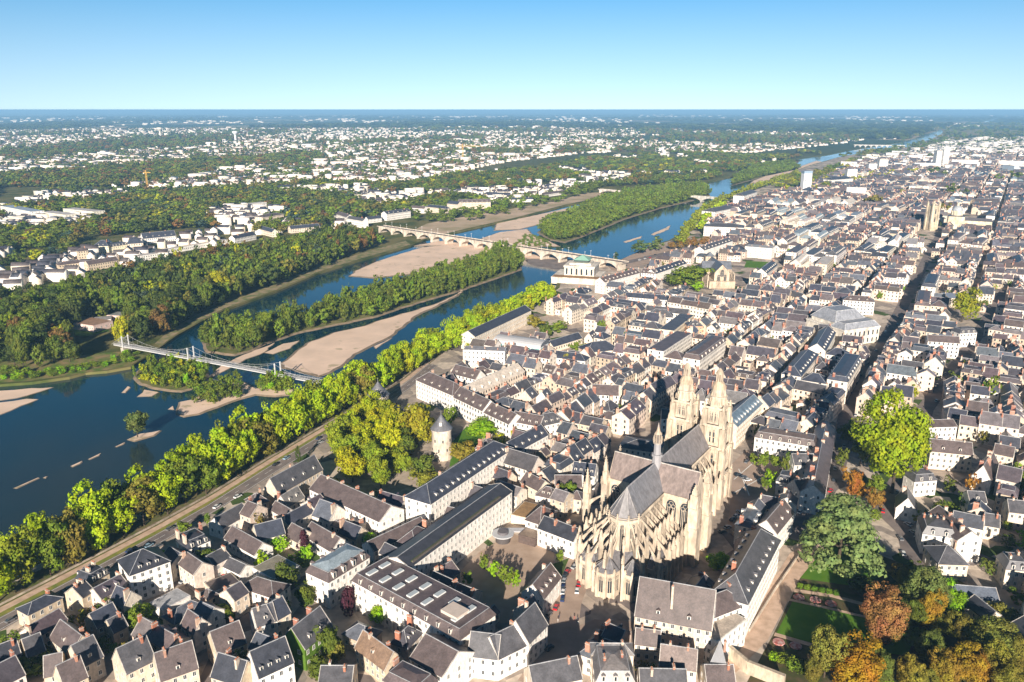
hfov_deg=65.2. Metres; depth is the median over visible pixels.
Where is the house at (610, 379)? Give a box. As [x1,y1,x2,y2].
[602,370,625,384]
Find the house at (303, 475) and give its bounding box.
[263,454,322,506]
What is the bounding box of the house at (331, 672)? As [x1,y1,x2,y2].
[318,659,357,681]
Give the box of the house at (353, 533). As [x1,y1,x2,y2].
[337,517,368,547]
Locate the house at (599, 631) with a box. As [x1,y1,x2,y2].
[589,623,604,641]
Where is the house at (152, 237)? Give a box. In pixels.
[140,230,175,243]
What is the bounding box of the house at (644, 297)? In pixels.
[625,292,695,306]
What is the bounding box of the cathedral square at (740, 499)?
[725,450,782,532]
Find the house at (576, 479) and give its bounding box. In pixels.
[554,474,582,491]
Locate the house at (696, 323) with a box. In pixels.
[685,318,702,333]
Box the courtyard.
[460,534,554,622]
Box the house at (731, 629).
[704,613,746,663]
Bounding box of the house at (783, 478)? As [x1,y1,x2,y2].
[775,470,794,495]
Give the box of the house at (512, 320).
[461,305,530,348]
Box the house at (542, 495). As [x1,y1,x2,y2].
[535,486,553,507]
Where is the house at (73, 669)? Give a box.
[53,653,88,681]
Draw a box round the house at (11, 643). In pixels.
[0,637,22,666]
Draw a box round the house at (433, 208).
[426,204,450,213]
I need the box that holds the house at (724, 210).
[702,205,735,216]
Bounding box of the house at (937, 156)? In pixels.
[933,150,942,162]
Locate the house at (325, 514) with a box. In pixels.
[311,499,346,530]
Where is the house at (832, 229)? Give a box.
[821,226,838,235]
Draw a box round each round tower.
[367,378,389,401]
[430,414,452,461]
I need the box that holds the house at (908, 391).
[892,384,913,413]
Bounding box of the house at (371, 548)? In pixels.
[361,516,426,564]
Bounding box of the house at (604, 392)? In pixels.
[592,382,618,406]
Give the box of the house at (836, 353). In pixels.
[825,347,849,359]
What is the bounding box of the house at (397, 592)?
[351,556,495,647]
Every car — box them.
[4,616,17,623]
[63,585,72,591]
[125,547,135,552]
[143,543,153,547]
[544,611,552,617]
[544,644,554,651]
[553,603,559,610]
[560,595,564,601]
[718,529,726,533]
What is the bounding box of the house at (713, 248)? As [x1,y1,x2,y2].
[694,237,732,259]
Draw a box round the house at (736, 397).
[726,386,748,407]
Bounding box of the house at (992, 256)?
[986,250,1000,261]
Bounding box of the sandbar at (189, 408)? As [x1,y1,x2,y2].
[176,381,294,416]
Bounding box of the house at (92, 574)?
[75,560,109,586]
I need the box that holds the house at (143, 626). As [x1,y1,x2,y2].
[131,613,158,639]
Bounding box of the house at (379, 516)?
[309,474,404,535]
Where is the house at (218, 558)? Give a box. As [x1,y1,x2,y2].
[202,545,230,577]
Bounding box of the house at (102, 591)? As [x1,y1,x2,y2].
[89,570,128,606]
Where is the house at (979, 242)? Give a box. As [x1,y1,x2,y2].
[971,237,987,247]
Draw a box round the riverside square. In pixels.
[608,236,710,271]
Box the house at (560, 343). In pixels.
[548,332,582,350]
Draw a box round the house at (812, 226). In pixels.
[803,222,820,235]
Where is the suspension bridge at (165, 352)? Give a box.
[113,334,336,382]
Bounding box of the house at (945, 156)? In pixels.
[941,149,949,166]
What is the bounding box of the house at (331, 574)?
[305,543,369,608]
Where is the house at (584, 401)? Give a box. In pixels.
[568,393,592,415]
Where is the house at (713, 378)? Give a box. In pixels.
[707,376,728,383]
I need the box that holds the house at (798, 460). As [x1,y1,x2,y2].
[787,450,813,478]
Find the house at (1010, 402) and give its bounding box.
[1002,398,1023,412]
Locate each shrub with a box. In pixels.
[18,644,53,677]
[218,603,234,619]
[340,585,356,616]
[846,575,882,595]
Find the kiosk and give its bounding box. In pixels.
[492,528,530,544]
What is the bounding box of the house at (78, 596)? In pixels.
[65,578,92,615]
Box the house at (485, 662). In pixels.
[468,630,501,680]
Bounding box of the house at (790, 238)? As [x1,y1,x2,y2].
[777,231,797,245]
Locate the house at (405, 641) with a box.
[390,614,422,662]
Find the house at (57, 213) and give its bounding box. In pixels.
[42,211,77,216]
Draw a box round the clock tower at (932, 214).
[923,200,940,230]
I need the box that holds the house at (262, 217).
[254,213,283,220]
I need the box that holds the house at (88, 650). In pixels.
[66,632,106,681]
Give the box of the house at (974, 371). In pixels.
[960,362,983,380]
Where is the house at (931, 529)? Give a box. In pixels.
[915,512,953,553]
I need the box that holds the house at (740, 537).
[734,525,756,550]
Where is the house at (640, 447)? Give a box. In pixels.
[618,436,663,459]
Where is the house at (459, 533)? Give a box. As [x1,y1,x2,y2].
[386,483,512,576]
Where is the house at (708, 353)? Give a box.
[683,333,725,369]
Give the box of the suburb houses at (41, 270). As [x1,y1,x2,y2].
[0,115,1023,288]
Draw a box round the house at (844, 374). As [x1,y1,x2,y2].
[827,349,861,403]
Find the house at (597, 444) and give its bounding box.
[589,433,604,463]
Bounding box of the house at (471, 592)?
[455,583,482,602]
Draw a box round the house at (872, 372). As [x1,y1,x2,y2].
[865,367,884,382]
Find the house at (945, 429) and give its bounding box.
[924,419,957,439]
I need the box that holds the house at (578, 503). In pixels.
[572,490,582,514]
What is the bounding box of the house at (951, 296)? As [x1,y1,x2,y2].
[941,292,959,306]
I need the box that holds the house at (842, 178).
[823,176,852,182]
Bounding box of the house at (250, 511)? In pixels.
[239,496,267,533]
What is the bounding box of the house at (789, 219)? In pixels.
[780,213,799,224]
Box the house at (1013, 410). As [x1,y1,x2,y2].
[1004,405,1023,425]
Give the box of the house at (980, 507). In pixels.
[967,500,991,515]
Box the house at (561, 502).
[550,484,573,520]
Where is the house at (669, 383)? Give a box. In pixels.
[660,375,675,402]
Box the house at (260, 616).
[249,598,278,637]
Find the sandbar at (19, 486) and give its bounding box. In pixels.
[15,478,39,488]
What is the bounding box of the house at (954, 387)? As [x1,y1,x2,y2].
[943,382,964,399]
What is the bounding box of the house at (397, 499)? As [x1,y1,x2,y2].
[377,489,405,520]
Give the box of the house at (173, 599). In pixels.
[149,588,190,619]
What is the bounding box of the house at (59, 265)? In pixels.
[56,259,79,268]
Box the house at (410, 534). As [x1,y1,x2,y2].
[396,519,426,547]
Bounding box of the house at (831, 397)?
[818,391,839,421]
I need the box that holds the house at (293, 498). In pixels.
[277,486,304,509]
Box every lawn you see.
[74,329,107,336]
[450,426,481,466]
[744,261,767,267]
[777,602,912,654]
[801,538,884,585]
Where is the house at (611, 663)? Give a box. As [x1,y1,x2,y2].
[592,645,634,681]
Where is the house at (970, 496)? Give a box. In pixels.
[961,490,987,512]
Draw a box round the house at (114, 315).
[107,312,121,320]
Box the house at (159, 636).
[147,621,191,651]
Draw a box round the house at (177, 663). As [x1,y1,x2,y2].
[152,636,199,681]
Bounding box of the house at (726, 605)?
[714,581,740,620]
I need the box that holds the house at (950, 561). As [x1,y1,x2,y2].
[922,540,969,580]
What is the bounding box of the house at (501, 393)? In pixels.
[484,389,509,401]
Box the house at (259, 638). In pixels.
[248,627,273,650]
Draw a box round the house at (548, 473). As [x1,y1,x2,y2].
[535,462,559,487]
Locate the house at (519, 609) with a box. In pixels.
[512,593,542,620]
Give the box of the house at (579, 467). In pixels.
[571,459,598,489]
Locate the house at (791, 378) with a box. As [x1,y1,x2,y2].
[779,373,795,404]
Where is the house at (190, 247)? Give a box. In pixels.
[163,239,228,253]
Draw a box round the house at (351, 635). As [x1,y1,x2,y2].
[341,620,382,652]
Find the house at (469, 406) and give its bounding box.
[453,386,493,423]
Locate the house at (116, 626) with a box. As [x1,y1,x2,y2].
[103,610,129,645]
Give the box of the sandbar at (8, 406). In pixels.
[0,399,38,414]
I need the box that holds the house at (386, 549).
[378,542,396,559]
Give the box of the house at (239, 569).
[223,556,253,582]
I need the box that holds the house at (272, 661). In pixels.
[245,632,295,681]
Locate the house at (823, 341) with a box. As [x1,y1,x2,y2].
[808,325,835,357]
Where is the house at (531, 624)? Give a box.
[509,600,548,665]
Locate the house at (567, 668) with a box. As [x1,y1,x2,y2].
[523,655,582,681]
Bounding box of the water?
[0,130,942,558]
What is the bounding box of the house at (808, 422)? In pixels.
[799,409,821,433]
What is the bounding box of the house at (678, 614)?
[633,576,716,662]
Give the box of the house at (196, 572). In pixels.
[178,550,214,591]
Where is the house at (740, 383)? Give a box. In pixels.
[727,378,745,388]
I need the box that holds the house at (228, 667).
[210,647,252,681]
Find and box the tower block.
[800,170,812,188]
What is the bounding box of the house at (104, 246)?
[94,239,110,253]
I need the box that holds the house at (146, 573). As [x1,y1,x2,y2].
[117,546,173,600]
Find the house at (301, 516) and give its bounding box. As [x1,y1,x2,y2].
[277,502,313,531]
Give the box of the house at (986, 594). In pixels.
[947,584,999,604]
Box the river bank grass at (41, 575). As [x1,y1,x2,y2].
[0,353,440,606]
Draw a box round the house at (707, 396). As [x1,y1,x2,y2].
[706,388,710,403]
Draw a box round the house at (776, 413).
[764,407,801,421]
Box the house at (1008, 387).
[998,382,1019,403]
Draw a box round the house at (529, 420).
[514,409,544,431]
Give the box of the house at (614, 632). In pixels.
[601,618,631,642]
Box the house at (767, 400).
[758,393,775,415]
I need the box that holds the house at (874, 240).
[865,237,879,248]
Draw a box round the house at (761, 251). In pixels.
[745,244,774,258]
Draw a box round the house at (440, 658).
[409,633,474,681]
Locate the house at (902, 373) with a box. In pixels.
[885,363,917,385]
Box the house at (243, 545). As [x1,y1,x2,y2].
[223,525,273,565]
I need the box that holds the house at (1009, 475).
[993,461,1022,494]
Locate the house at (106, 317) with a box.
[94,316,111,319]
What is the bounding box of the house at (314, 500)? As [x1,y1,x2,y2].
[300,493,326,509]
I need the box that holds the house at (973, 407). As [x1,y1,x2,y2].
[965,399,988,416]
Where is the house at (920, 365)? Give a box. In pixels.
[901,357,923,379]
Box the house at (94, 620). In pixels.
[84,600,116,640]
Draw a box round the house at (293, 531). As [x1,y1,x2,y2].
[285,522,311,552]
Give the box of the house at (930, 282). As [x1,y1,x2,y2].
[921,272,939,295]
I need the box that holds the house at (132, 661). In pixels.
[111,633,154,681]
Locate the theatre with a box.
[806,305,880,344]
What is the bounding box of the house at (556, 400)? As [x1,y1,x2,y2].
[541,388,564,411]
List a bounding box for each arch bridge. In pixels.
[377,225,628,270]
[598,189,620,192]
[682,195,714,201]
[854,145,905,147]
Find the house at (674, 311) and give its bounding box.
[645,305,689,316]
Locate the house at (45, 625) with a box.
[19,608,68,648]
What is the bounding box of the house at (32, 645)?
[19,632,46,670]
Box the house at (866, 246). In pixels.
[854,241,874,252]
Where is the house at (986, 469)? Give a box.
[969,450,998,494]
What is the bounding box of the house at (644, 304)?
[605,297,647,307]
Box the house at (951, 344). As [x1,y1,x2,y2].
[925,334,959,358]
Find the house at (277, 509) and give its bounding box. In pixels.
[269,500,292,519]
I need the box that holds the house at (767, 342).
[756,335,782,349]
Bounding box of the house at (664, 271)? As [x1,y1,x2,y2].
[649,259,686,281]
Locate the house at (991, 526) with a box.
[982,512,1000,540]
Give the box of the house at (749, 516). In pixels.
[733,502,763,543]
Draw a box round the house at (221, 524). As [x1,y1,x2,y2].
[208,502,243,539]
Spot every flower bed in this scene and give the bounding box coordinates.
[772,638,784,645]
[789,641,801,649]
[793,594,804,600]
[809,596,820,602]
[825,600,836,606]
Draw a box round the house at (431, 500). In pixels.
[404,441,513,526]
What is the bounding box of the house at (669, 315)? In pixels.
[650,308,673,322]
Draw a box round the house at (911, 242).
[906,238,917,246]
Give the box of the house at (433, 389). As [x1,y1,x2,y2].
[415,370,459,413]
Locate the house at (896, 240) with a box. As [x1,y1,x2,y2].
[888,234,902,253]
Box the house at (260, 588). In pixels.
[244,574,290,606]
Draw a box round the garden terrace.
[728,543,823,671]
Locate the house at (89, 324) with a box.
[66,316,113,331]
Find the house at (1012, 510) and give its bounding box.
[1000,496,1023,529]
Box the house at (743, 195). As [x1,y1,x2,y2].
[733,190,756,203]
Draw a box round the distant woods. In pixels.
[0,115,1023,187]
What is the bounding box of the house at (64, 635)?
[49,618,97,653]
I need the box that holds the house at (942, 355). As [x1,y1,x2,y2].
[926,350,946,372]
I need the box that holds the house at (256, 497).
[244,488,269,515]
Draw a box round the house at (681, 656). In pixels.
[659,640,697,681]
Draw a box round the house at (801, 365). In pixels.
[781,345,818,379]
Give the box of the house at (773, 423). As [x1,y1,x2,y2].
[766,417,781,427]
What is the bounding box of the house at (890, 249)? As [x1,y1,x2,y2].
[877,245,896,260]
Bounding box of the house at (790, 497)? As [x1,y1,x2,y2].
[779,487,797,519]
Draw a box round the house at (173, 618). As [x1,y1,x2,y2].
[161,589,200,631]
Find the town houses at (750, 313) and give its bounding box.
[0,147,1023,681]
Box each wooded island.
[133,362,209,392]
[202,264,521,355]
[537,194,709,242]
[732,168,796,185]
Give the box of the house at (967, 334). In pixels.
[951,326,977,346]
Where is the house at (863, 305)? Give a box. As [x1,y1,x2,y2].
[842,294,874,314]
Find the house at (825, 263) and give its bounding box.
[815,255,833,277]
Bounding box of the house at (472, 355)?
[463,346,506,367]
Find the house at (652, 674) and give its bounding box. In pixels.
[636,662,687,681]
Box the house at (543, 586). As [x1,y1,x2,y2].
[521,562,561,615]
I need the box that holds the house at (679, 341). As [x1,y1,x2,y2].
[647,331,691,359]
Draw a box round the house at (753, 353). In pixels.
[746,345,777,365]
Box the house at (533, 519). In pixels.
[524,505,557,530]
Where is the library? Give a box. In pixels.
[551,255,605,284]
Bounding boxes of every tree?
[0,286,7,299]
[0,301,20,314]
[0,308,12,315]
[0,314,8,329]
[0,341,6,361]
[0,523,41,588]
[0,525,26,563]
[0,560,16,597]
[1,296,15,306]
[1,344,17,364]
[3,287,13,293]
[3,316,24,332]
[4,310,23,323]
[4,323,16,335]
[4,326,13,345]
[7,285,24,295]
[10,295,21,303]
[10,332,30,366]
[11,311,33,322]
[14,294,31,307]
[14,326,35,360]
[15,302,31,313]
[15,319,34,336]
[18,308,35,317]
[22,290,39,302]
[23,282,45,289]
[23,510,50,556]
[26,302,44,309]
[27,286,40,294]
[28,337,45,356]
[29,304,45,310]
[29,310,49,328]
[29,519,68,575]
[32,324,51,335]
[32,325,49,345]
[36,307,49,317]
[38,320,49,330]
[39,303,59,309]
[40,334,63,362]
[43,286,59,304]
[46,307,64,322]
[48,327,72,357]
[49,280,67,289]
[49,506,87,563]
[51,323,73,331]
[53,340,82,361]
[54,507,82,537]
[55,291,67,303]
[58,283,78,289]
[59,274,77,284]
[59,292,77,309]
[60,282,76,294]
[60,297,82,324]
[61,319,75,343]
[64,287,78,297]
[65,478,112,516]
[70,295,86,312]
[73,277,93,292]
[74,272,89,282]
[74,497,110,550]
[77,294,87,314]
[85,283,103,303]
[86,278,104,285]
[95,279,112,287]
[96,285,104,300]
[99,286,113,308]
[100,478,130,509]
[104,287,120,312]
[104,495,138,537]
[107,281,124,292]
[110,285,125,310]
[111,315,128,343]
[121,475,164,525]
[122,293,142,307]
[122,297,139,315]
[122,463,157,494]
[123,410,149,436]
[124,602,147,628]
[129,310,150,333]
[130,316,152,340]
[133,290,149,298]
[134,299,146,311]
[135,305,150,316]
[142,268,159,280]
[143,290,163,306]
[143,310,155,329]
[145,302,162,325]
[148,304,170,334]
[149,471,183,514]
[150,298,161,307]
[151,293,172,301]
[153,451,178,483]
[156,292,178,298]
[157,295,175,314]
[162,264,173,275]
[162,311,177,330]
[163,282,178,294]
[164,456,206,502]
[165,284,181,297]
[165,297,177,319]
[167,297,186,311]
[168,442,202,463]
[170,284,189,298]
[171,300,187,323]
[186,432,206,462]
[187,269,200,282]
[188,457,220,493]
[191,276,206,291]
[192,291,210,311]
[194,548,215,560]
[197,281,213,309]
[198,324,217,345]
[199,278,214,298]
[200,432,237,484]
[201,282,224,304]
[205,427,228,446]
[208,270,230,284]
[214,419,244,437]
[220,308,235,326]
[222,435,250,475]
[227,404,260,431]
[230,326,248,344]
[233,313,254,328]
[237,428,262,466]
[239,417,278,456]
[242,325,263,348]
[254,310,273,318]
[255,410,277,421]
[257,311,272,326]
[260,262,276,284]
[261,401,288,422]
[263,403,289,447]
[275,559,299,587]
[276,397,292,406]
[279,399,307,441]
[283,305,301,315]
[284,383,312,400]
[290,391,317,434]
[294,578,315,607]
[295,530,310,552]
[302,378,325,393]
[307,651,332,680]
[308,388,339,420]
[308,392,326,427]
[310,301,329,321]
[312,625,343,657]
[319,371,341,391]
[323,415,350,436]
[324,427,348,452]
[325,372,352,413]
[327,640,345,662]
[334,425,348,441]
[334,445,366,482]
[335,433,363,455]
[342,381,358,408]
[343,360,377,394]
[344,408,362,434]
[346,359,362,372]
[346,365,375,402]
[347,421,373,434]
[349,403,364,418]
[353,361,379,382]
[358,428,381,457]
[358,439,382,461]
[359,390,380,415]
[364,407,384,420]
[364,446,388,470]
[365,415,377,424]
[367,457,391,487]
[368,418,396,438]
[368,605,386,623]
[369,287,384,304]
[372,362,392,386]
[373,398,397,421]
[373,417,392,443]
[376,427,402,456]
[377,347,401,385]
[379,404,399,419]
[380,348,403,380]
[384,445,404,462]
[385,344,401,351]
[385,414,405,428]
[390,402,434,446]
[390,451,413,473]
[395,343,410,355]
[396,340,412,348]
[396,348,414,374]
[398,426,416,454]
[407,468,437,486]
[409,337,425,345]
[409,347,424,370]
[409,454,435,475]
[410,337,428,366]
[412,328,429,340]
[421,339,435,361]
[424,327,438,335]
[427,334,442,354]
[430,332,451,353]
[440,318,453,332]
[442,323,462,349]
[446,314,467,330]
[449,440,474,460]
[452,321,467,345]
[462,308,473,316]
[464,313,486,328]
[465,416,497,438]
[472,305,485,318]
[473,311,488,322]
[479,301,497,308]
[485,304,500,318]
[485,312,499,321]
[492,307,506,315]
[494,300,508,311]
[507,298,521,310]
[535,281,555,299]
[559,481,576,492]
[670,265,714,286]
[705,551,729,570]
[797,492,886,577]
[804,656,823,681]
[809,624,853,677]
[830,629,886,681]
[836,420,858,443]
[840,466,866,497]
[848,387,933,493]
[851,435,870,464]
[859,580,911,643]
[865,486,885,508]
[866,473,886,492]
[867,621,909,645]
[869,647,895,681]
[888,562,912,588]
[896,652,927,681]
[899,565,953,605]
[900,596,928,630]
[903,626,926,645]
[910,667,940,681]
[914,628,948,660]
[917,589,948,629]
[921,431,936,444]
[927,645,962,681]
[929,613,957,636]
[940,577,969,612]
[943,610,976,643]
[948,640,991,681]
[951,286,984,321]
[960,614,1019,656]
[982,637,1016,677]
[987,601,1020,622]
[988,653,1023,681]
[1008,463,1023,491]
[1009,633,1023,663]
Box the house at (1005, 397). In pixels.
[1000,391,1021,404]
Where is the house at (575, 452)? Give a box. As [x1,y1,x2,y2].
[559,439,584,461]
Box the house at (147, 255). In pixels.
[132,252,158,260]
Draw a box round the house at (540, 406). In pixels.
[524,399,552,414]
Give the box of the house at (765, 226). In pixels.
[755,218,773,231]
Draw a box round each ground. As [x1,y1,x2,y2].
[0,111,1023,572]
[0,134,1023,681]
[747,542,1023,681]
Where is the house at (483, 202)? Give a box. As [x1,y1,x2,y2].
[458,198,490,208]
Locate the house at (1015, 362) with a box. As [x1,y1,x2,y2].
[1000,353,1023,368]
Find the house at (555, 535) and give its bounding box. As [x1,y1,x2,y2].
[537,512,583,559]
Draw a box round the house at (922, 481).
[902,465,937,496]
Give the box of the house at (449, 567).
[429,557,460,581]
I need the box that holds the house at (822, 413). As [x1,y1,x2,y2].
[805,402,828,421]
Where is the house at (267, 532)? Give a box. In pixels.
[251,515,286,552]
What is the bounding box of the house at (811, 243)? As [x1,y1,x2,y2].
[800,236,817,251]
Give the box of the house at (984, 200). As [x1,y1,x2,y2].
[970,199,998,205]
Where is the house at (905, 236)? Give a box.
[899,232,909,246]
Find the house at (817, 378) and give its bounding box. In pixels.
[801,373,827,384]
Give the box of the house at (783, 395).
[769,386,789,408]
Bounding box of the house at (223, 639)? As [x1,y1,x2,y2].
[205,616,246,664]
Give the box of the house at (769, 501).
[760,492,780,511]
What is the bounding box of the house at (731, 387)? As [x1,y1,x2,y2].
[726,384,738,390]
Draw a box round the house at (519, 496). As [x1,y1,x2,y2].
[495,479,527,508]
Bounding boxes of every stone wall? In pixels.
[0,359,426,605]
[728,645,785,681]
[749,554,799,630]
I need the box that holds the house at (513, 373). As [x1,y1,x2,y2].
[459,360,524,396]
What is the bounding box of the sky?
[0,0,1023,121]
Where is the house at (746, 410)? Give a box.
[732,394,762,448]
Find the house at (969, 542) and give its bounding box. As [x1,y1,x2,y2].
[926,505,981,561]
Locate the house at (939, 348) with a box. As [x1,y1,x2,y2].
[933,345,946,353]
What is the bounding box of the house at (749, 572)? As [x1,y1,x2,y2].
[712,528,780,636]
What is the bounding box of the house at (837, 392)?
[823,383,845,414]
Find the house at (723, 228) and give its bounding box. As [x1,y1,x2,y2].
[703,223,744,235]
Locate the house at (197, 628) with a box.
[179,603,212,652]
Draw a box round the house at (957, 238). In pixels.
[947,232,965,243]
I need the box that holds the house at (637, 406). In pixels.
[620,395,645,431]
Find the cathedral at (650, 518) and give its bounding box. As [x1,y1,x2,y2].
[575,363,733,602]
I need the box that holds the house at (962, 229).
[955,226,966,233]
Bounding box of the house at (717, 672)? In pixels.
[699,662,735,681]
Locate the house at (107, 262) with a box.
[83,256,118,270]
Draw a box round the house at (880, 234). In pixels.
[872,228,889,240]
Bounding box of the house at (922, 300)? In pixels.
[914,288,931,311]
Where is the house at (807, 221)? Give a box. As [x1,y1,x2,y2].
[796,216,816,226]
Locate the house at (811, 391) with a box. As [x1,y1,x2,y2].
[792,380,828,406]
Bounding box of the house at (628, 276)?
[595,268,639,293]
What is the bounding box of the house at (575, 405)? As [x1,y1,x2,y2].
[568,400,584,413]
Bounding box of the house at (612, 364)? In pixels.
[605,358,620,370]
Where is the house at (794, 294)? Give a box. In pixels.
[776,286,807,304]
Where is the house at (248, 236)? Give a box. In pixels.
[229,231,255,243]
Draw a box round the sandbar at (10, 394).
[0,387,53,400]
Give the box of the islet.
[127,430,160,441]
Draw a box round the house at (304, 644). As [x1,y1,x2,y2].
[285,605,333,670]
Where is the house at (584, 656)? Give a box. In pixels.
[577,631,598,675]
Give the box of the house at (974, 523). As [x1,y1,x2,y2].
[952,510,984,537]
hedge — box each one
[797,583,802,588]
[803,584,810,589]
[811,585,818,591]
[818,587,825,592]
[826,588,832,593]
[833,589,839,595]
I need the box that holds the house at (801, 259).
[790,251,809,266]
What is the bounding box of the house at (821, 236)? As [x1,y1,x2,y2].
[813,228,828,245]
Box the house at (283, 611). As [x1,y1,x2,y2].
[265,593,291,637]
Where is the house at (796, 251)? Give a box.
[786,245,806,259]
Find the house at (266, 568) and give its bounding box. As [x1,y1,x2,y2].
[252,555,299,579]
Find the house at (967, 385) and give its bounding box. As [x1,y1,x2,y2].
[963,381,983,399]
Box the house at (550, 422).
[541,408,565,438]
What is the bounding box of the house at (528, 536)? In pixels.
[518,528,537,546]
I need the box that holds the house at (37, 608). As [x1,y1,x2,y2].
[15,588,64,626]
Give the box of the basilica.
[947,202,991,228]
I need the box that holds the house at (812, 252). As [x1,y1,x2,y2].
[806,246,823,262]
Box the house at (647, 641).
[634,624,660,662]
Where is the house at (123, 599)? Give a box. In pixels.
[108,585,142,617]
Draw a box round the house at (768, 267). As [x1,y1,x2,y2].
[756,259,777,278]
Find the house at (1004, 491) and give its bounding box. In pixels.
[993,482,1018,512]
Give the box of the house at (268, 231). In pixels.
[259,226,277,236]
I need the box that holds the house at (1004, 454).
[993,441,1015,466]
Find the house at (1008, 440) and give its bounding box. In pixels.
[997,432,1020,461]
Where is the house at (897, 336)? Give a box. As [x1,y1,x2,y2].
[886,330,902,341]
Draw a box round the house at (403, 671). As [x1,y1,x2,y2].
[382,656,438,681]
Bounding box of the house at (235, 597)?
[218,580,250,618]
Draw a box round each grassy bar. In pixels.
[481,229,560,246]
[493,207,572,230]
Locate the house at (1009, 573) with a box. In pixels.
[993,549,1023,589]
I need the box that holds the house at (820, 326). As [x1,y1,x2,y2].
[817,323,832,331]
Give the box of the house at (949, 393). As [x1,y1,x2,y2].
[945,388,964,401]
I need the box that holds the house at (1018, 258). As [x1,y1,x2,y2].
[1012,254,1023,262]
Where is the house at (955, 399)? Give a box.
[941,394,965,418]
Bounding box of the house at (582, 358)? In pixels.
[550,349,589,364]
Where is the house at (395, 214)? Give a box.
[381,208,410,220]
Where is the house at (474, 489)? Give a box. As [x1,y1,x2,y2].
[468,482,482,498]
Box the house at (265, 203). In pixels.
[234,202,266,206]
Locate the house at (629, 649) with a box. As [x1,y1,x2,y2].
[590,639,634,681]
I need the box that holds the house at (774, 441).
[753,425,816,460]
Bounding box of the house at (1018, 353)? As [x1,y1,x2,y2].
[1013,347,1023,356]
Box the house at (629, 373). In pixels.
[614,365,635,382]
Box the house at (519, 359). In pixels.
[505,351,527,367]
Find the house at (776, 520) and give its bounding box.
[755,499,794,548]
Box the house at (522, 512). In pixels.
[511,501,543,526]
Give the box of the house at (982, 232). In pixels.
[977,227,987,237]
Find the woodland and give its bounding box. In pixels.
[0,148,1023,674]
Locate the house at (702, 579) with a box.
[686,570,714,588]
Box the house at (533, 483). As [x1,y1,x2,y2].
[519,471,551,499]
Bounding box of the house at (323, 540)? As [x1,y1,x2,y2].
[306,521,350,555]
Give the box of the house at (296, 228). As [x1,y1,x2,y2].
[288,223,319,232]
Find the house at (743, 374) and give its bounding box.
[735,368,756,379]
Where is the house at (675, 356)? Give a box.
[664,350,684,364]
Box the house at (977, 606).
[962,594,1004,628]
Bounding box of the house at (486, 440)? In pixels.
[475,432,493,450]
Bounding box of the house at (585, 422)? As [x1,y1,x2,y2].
[579,415,607,432]
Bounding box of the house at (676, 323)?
[659,313,693,336]
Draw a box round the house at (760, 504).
[746,498,767,515]
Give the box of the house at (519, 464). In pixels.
[503,446,544,484]
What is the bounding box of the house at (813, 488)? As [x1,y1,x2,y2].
[799,420,835,514]
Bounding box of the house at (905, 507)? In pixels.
[894,486,917,522]
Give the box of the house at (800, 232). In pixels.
[792,228,808,242]
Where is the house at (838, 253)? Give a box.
[826,244,846,267]
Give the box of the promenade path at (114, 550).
[0,358,434,612]
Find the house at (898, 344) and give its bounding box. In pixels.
[883,340,901,350]
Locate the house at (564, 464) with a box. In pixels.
[544,451,573,473]
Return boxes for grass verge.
[0,415,352,616]
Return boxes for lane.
[518,619,631,681]
[542,558,585,661]
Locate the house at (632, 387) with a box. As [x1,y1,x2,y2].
[621,381,645,400]
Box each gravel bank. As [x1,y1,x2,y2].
[348,245,530,278]
[415,241,557,259]
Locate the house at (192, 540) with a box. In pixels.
[175,522,210,552]
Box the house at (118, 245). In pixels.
[110,241,127,252]
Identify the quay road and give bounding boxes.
[0,364,435,630]
[606,242,707,266]
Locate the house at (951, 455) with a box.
[924,435,973,472]
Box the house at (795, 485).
[786,475,810,508]
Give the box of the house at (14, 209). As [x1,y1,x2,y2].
[0,205,43,215]
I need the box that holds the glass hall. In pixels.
[493,334,548,349]
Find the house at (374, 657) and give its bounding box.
[354,629,404,681]
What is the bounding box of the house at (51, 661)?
[43,651,66,681]
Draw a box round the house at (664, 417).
[660,406,669,436]
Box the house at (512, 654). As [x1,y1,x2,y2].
[487,619,526,680]
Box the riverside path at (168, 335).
[155,241,409,345]
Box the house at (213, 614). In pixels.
[194,595,225,629]
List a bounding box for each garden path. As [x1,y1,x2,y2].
[774,633,811,645]
[788,598,865,617]
[794,589,866,606]
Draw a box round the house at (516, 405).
[509,400,530,411]
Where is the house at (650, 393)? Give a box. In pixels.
[637,385,657,417]
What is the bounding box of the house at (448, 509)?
[443,506,454,515]
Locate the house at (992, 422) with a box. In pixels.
[976,409,1003,444]
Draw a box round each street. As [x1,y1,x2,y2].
[200,575,305,681]
[710,533,733,571]
[789,223,945,540]
[792,480,892,534]
[875,510,926,567]
[879,290,1005,528]
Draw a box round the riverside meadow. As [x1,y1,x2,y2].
[0,352,145,382]
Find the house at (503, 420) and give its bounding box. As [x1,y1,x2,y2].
[483,402,520,440]
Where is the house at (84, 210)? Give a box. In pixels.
[63,207,104,214]
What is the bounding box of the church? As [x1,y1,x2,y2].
[700,252,734,288]
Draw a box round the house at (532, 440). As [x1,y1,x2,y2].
[505,424,548,455]
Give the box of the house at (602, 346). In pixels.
[578,340,614,355]
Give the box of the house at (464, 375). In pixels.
[450,364,485,385]
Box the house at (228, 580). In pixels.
[204,572,238,598]
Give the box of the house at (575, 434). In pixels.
[568,429,591,441]
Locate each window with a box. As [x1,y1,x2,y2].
[610,484,620,504]
[611,522,615,545]
[619,525,625,550]
[629,524,635,550]
[641,516,645,542]
[645,511,649,536]
[650,507,653,530]
[654,503,658,526]
[658,499,662,522]
[665,499,676,529]
[678,503,687,529]
[701,458,704,474]
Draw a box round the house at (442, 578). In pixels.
[430,565,459,588]
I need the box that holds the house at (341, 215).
[333,210,350,222]

